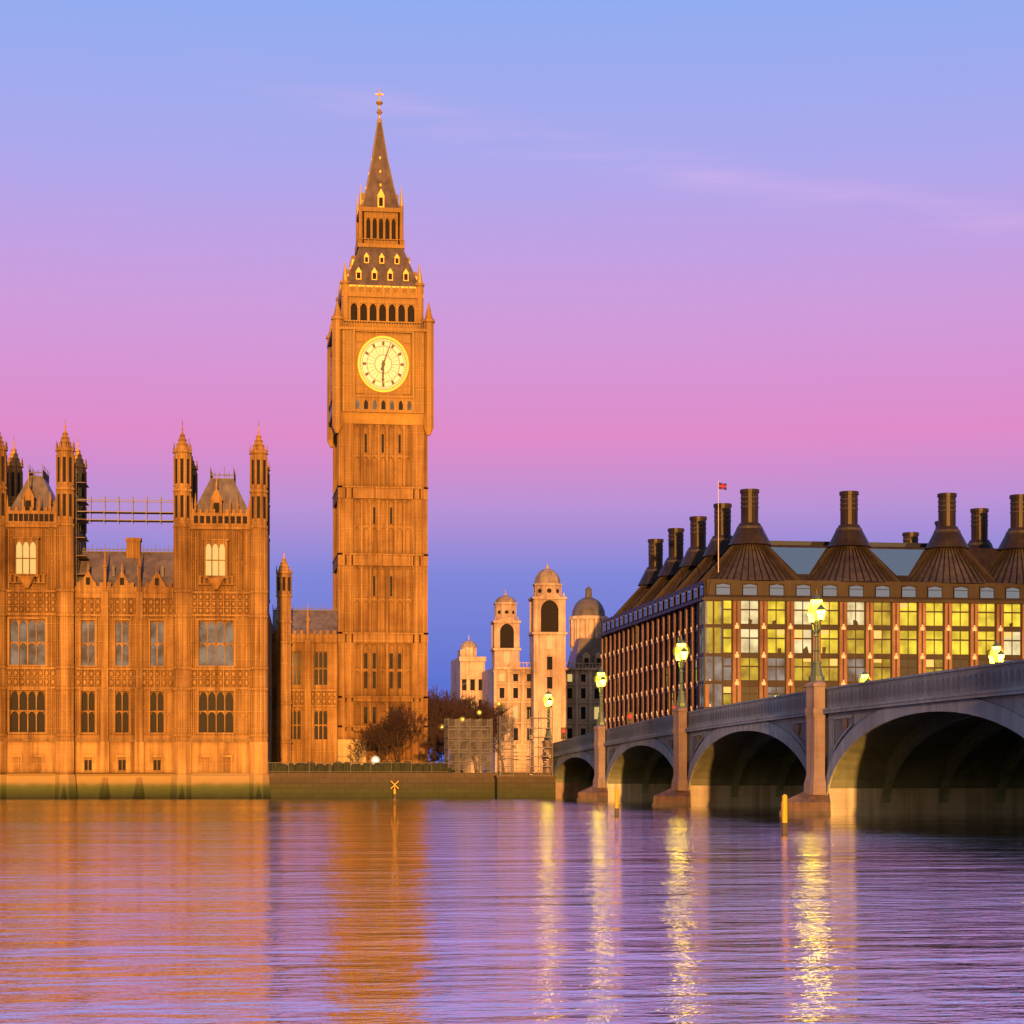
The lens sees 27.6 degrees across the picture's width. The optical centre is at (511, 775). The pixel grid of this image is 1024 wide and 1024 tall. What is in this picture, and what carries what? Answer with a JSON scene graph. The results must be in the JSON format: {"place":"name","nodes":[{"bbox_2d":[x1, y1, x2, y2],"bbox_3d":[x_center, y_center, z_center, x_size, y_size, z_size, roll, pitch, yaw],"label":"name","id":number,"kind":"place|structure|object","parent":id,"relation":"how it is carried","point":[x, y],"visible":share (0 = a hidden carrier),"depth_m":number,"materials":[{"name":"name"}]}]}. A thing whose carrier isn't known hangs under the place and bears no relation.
{"place":"outdoors","nodes":[
{"label":"outdoors","id":0,"kind":"place"},
{"bbox_2d":[444,718,491,772],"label":"scaffolding","id":1,"kind":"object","parent":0,"point":[467,750],"depth_m":234.01,"materials":[{"name":"grey metal"}]},
{"bbox_2d":[497,716,513,775],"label":"scaffold tower","id":2,"kind":"structure","parent":0,"point":[499,741],"depth_m":230.36,"materials":[{"name":"grey metal"}]},
{"bbox_2d":[0,798,1023,1023],"bbox_3d":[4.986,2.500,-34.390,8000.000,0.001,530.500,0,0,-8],"label":"river water","id":3,"kind":"structure","parent":0,"point":[374,911],"depth_m":37.81,"materials":[{"name":"purple liquid"}]},
{"bbox_2d":[391,780,398,798],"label":"navigation marker","id":4,"kind":"object","parent":3,"relation":"in","point":[394,792],"depth_m":226.45,"materials":[{"name":"yellow metal"}]},
{"bbox_2d":[268,773,556,797],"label":"embankment wall","id":5,"kind":"structure","parent":3,"relation":"in","point":[380,785],"depth_m":230.38,"materials":[{"name":"stone"}]},
{"bbox_2d":[268,761,447,772],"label":"riverside railings","id":6,"kind":"object","parent":5,"relation":"on","point":[350,771],"visible":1,"depth_m":230.38,"materials":[{"name":"black metal"}]},
{"bbox_2d":[526,710,553,775],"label":"scaffolding","id":7,"kind":"object","parent":5,"relation":"on","point":[538,744],"visible":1,"depth_m":230.97,"materials":[{"name":"grey metal"}]},
{"bbox_2d":[615,789,618,815],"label":"marker pile","id":8,"kind":"object","parent":3,"relation":"in","point":[616,802],"visible":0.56,"depth_m":127.75,"materials":[{"name":"yellow"}]},
{"bbox_2d":[542,659,1023,815],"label":"bridge","id":9,"kind":"structure","parent":3,"relation":"in","point":[949,742],"depth_m":130.38,"materials":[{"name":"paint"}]},
{"bbox_2d":[544,688,552,739],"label":"bridge lamp","id":10,"kind":"object","parent":9,"relation":"on","point":[548,700],"visible":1,"depth_m":234.27,"materials":[{"name":"yellow metal"}]},
{"bbox_2d":[561,727,565,739],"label":"traffic signal","id":11,"kind":"object","parent":9,"relation":"on","point":[563,733],"visible":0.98,"depth_m":235.27,"materials":[{"name":"black metal"}]},
{"bbox_2d":[596,667,605,725],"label":"bridge lamp","id":12,"kind":"object","parent":9,"relation":"on","point":[601,680],"visible":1,"depth_m":202.69,"materials":[{"name":"yellow metal"}]},
{"bbox_2d":[627,712,632,723],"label":"traffic signal","id":13,"kind":"object","parent":9,"relation":"on","point":[629,717],"visible":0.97,"depth_m":203.58,"materials":[{"name":"black metal"}]},
{"bbox_2d":[675,635,687,706],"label":"bridge lamp","id":14,"kind":"object","parent":9,"relation":"on","point":[681,651],"visible":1,"depth_m":168.15,"materials":[{"name":"yellow metal"}]},
{"bbox_2d":[807,589,825,681],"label":"bridge lamp","id":15,"kind":"object","parent":9,"relation":"on","point":[816,611],"visible":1,"depth_m":130.64,"materials":[{"name":"yellow metal"}]},
{"bbox_2d":[859,670,870,682],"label":"bridge lamp","id":16,"kind":"object","parent":9,"relation":"on","point":[864,674],"visible":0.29,"depth_m":206.44,"materials":[{"name":"yellow glass"}]},
{"bbox_2d":[989,638,1004,662],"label":"bridge lamp","id":17,"kind":"object","parent":9,"relation":"on","point":[996,654],"visible":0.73,"depth_m":171.75,"materials":[{"name":"yellow glass"}]},
{"bbox_2d":[782,794,787,833],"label":"marker pile","id":18,"kind":"object","parent":3,"relation":"in","point":[784,816],"visible":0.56,"depth_m":88.59,"materials":[{"name":"yellow"}]},
{"bbox_2d":[0,0,1023,762],"label":"sky","id":19,"kind":"structure","parent":0,"point":[666,251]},
{"bbox_2d":[598,481,1023,728],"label":"office building","id":20,"kind":"structure","parent":0,"point":[729,608],"depth_m":308.24,"materials":[{"name":"brown metal"}]},
{"label":"bank ground","id":21,"kind":"structure","parent":0,"visible":0},
{"bbox_2d":[0,418,336,798],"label":"palace of westminster","id":22,"kind":"structure","parent":21,"relation":"on","point":[186,669],"depth_m":227.73,"materials":[{"name":"stone"}]},
{"bbox_2d":[326,87,434,764],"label":"clock tower","id":23,"kind":"structure","parent":21,"relation":"on","point":[380,382],"depth_m":284.68,"materials":[{"name":"stone"}]},
{"bbox_2d":[428,706,443,746],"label":"tree","id":24,"kind":"object","parent":21,"relation":"on","point":[429,737],"visible":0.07,"depth_m":292.64,"materials":[{"name":"brown plant"}]},
{"bbox_2d":[428,685,450,751],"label":"tree","id":25,"kind":"object","parent":21,"relation":"on","point":[436,701],"visible":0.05,"depth_m":319.41,"materials":[{"name":"brown plant"}]},
{"bbox_2d":[428,689,477,760],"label":"tree","id":26,"kind":"object","parent":21,"relation":"on","point":[434,716],"visible":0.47,"depth_m":298.75,"materials":[{"name":"brown plant"}]},
{"bbox_2d":[429,697,484,764],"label":"tree","id":27,"kind":"object","parent":21,"relation":"on","point":[458,710],"visible":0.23,"depth_m":307.76,"materials":[{"name":"brown plant"}]},
{"bbox_2d":[436,720,477,768],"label":"tree","id":28,"kind":"object","parent":21,"relation":"on","point":[463,735],"visible":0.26,"depth_m":301.53,"materials":[{"name":"brown plant"}]},
{"bbox_2d":[460,717,463,772],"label":"street lamp","id":29,"kind":"object","parent":21,"relation":"on","point":[462,719],"visible":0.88,"depth_m":302.06,"materials":[{"name":"black metal"}]},
{"bbox_2d":[432,689,501,767],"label":"tree","id":30,"kind":"object","parent":21,"relation":"on","point":[469,715],"visible":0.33,"depth_m":322.69,"materials":[{"name":"brown plant"}]},
{"bbox_2d":[457,694,486,772],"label":"tree","id":31,"kind":"object","parent":21,"relation":"on","point":[469,702],"visible":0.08,"depth_m":329.02,"materials":[{"name":"brown plant"}]},
{"bbox_2d":[454,694,506,772],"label":"tree","id":32,"kind":"object","parent":21,"relation":"on","point":[493,722],"visible":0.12,"depth_m":355.62,"materials":[{"name":"brown plant"}]},
{"bbox_2d":[464,701,517,772],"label":"tree","id":33,"kind":"object","parent":21,"relation":"on","point":[503,711],"visible":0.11,"depth_m":383.41,"materials":[{"name":"brown plant"}]},
{"bbox_2d":[497,702,500,772],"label":"street lamp","id":34,"kind":"object","parent":21,"relation":"on","point":[498,703],"visible":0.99,"depth_m":348.27,"materials":[{"name":"black metal"}]},
{"bbox_2d":[485,699,517,772],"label":"tree","id":35,"kind":"object","parent":21,"relation":"on","point":[505,729],"visible":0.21,"depth_m":408.97,"materials":[{"name":"brown plant"}]},
{"bbox_2d":[451,563,607,772],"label":"government offices","id":36,"kind":"structure","parent":21,"relation":"on","point":[506,679],"depth_m":445.76,"materials":[{"name":"stone"}]},
{"label":"speakers green lawn","id":37,"kind":"structure","parent":0,"visible":0},
{"bbox_2d":[337,740,365,764],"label":"site hoarding cabin","id":38,"kind":"object","parent":37,"relation":"on","point":[342,750],"visible":0.49,"depth_m":280.95,"materials":[{"name":"stone"}]},
{"bbox_2d":[269,761,454,772],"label":"hedge","id":39,"kind":"object","parent":37,"relation":"on","point":[403,766],"visible":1,"depth_m":231.38,"materials":[{"name":"green plant"}]},
{"bbox_2d":[345,714,406,765],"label":"tree","id":40,"kind":"object","parent":37,"relation":"on","point":[371,733],"visible":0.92,"depth_m":262.91,"materials":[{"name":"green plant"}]},
{"bbox_2d":[369,701,432,761],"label":"tree","id":41,"kind":"object","parent":37,"relation":"on","point":[403,722],"visible":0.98,"depth_m":262.56,"materials":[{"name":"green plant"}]},
{"bbox_2d":[418,717,465,772],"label":"tree","id":42,"kind":"object","parent":37,"relation":"on","point":[438,747],"visible":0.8,"depth_m":262.50,"materials":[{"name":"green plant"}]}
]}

